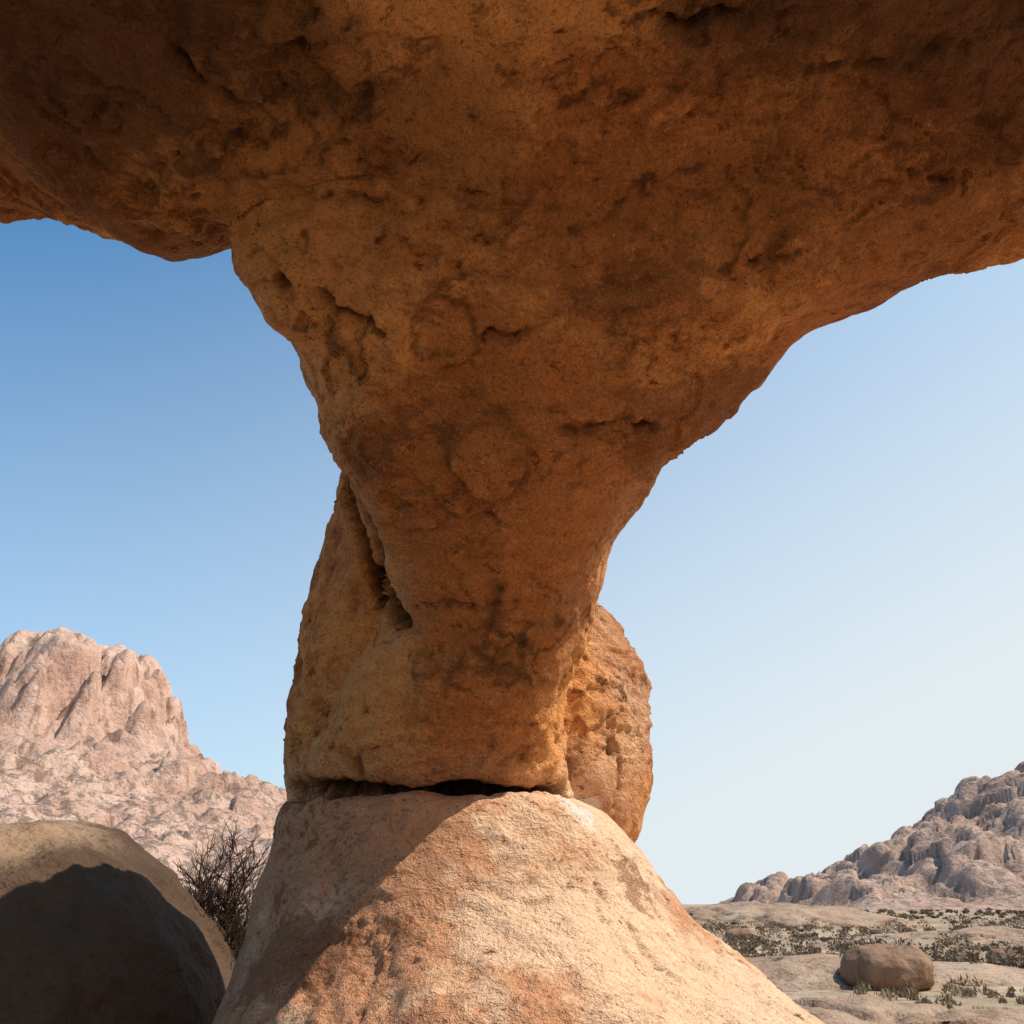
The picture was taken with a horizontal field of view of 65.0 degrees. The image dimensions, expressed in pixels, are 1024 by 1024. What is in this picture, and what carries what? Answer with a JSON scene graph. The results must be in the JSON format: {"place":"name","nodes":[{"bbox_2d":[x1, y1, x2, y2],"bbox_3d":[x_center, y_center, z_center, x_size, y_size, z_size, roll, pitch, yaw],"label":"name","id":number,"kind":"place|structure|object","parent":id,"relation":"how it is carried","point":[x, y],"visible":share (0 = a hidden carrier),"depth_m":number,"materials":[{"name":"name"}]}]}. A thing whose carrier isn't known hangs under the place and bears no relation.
{"place":"outdoors","nodes":[
{"label":"outdoors","id":0,"kind":"place"},
{"bbox_2d":[0,626,286,909],"bbox_3d":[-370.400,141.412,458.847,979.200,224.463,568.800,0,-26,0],"label":"granite mountain","id":1,"kind":"structure","parent":0,"point":[91,730],"depth_m":494.93,"materials":[{"name":"beige stone"}]},
{"bbox_2d":[0,218,1023,903],"label":"sky","id":2,"kind":"structure","parent":0,"point":[820,598],"materials":[{"name":"blue"}]},
{"bbox_2d":[215,904,1023,1010],"bbox_3d":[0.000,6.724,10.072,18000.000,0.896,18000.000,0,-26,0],"label":"ground","id":3,"kind":"structure","parent":0,"point":[981,1001],"depth_m":27.75,"materials":[{"name":"brown sand"}]},
{"bbox_2d":[0,820,235,1023],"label":"granite boulder","id":4,"kind":"object","parent":3,"relation":"on","point":[101,924],"visible":0.92,"depth_m":7.34,"materials":[{"name":"brown stone"}]},
{"bbox_2d":[174,817,272,969],"bbox_3d":[-3.939,5.304,10.165,3.216,2.713,2.435,-11,-28,21],"label":"bare bush","id":5,"kind":"object","parent":3,"relation":"on","point":[230,918],"visible":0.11,"depth_m":10.10,"materials":[{"name":"brown plant"}]},
{"bbox_2d":[0,0,1023,1023],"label":"rock arch","id":6,"kind":"object","parent":3,"relation":"on","point":[543,291],"visible":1,"depth_m":5.49,"materials":[{"name":"stone"}]},
{"bbox_2d":[725,928,755,939],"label":"granite boulder","id":7,"kind":"object","parent":3,"relation":"on","point":[745,932],"visible":0.52,"depth_m":40.39,"materials":[{"name":"beige stone"}]},
{"bbox_2d":[685,901,932,928],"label":"granite outcrop","id":8,"kind":"object","parent":3,"relation":"on","point":[785,914],"visible":0.19,"depth_m":62.62,"materials":[{"name":"beige stone"}]},
{"bbox_2d":[690,907,1023,968],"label":"scrub bushes","id":9,"kind":"object","parent":3,"relation":"on","point":[843,948],"visible":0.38,"depth_m":33.40,"materials":[{"name":"green plant"}]},
{"bbox_2d":[725,920,1023,1009],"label":"dry grass","id":10,"kind":"structure","parent":3,"relation":"on","point":[913,993],"depth_m":15.62,"materials":[{"name":"plant"}]},
{"bbox_2d":[744,953,1023,989],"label":"granite slab","id":11,"kind":"structure","parent":3,"relation":"on","point":[817,971],"depth_m":17.95,"materials":[{"name":"beige stone"}]},
{"bbox_2d":[839,943,934,992],"bbox_3d":[8.052,9.938,17.376,1.969,1.080,1.656,0,-26,0],"label":"granite boulder","id":12,"kind":"object","parent":3,"relation":"on","point":[878,966],"visible":0.8,"depth_m":16.84,"materials":[{"name":"brown stone"}]},
{"bbox_2d":[792,994,1023,1023],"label":"granite slab","id":13,"kind":"structure","parent":3,"relation":"on","point":[867,1009],"depth_m":11.28,"materials":[{"name":"beige stone"}]},
{"bbox_2d":[805,926,1023,950],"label":"granite slab","id":14,"kind":"structure","parent":3,"relation":"on","point":[984,935],"depth_m":32.43,"materials":[{"name":"beige stone"}]},
{"bbox_2d":[985,948,1020,962],"bbox_3d":[14.973,13.591,24.488,1.027,0.538,0.765,0,-26,0],"label":"granite boulder","id":15,"kind":"object","parent":3,"relation":"on","point":[997,951],"visible":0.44,"depth_m":24.32,"materials":[{"name":"beige stone"}]},
{"bbox_2d":[684,761,1023,910],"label":"rocky hill","id":16,"kind":"structure","parent":0,"point":[961,848],"depth_m":262.03,"materials":[{"name":"stone"}]}
]}

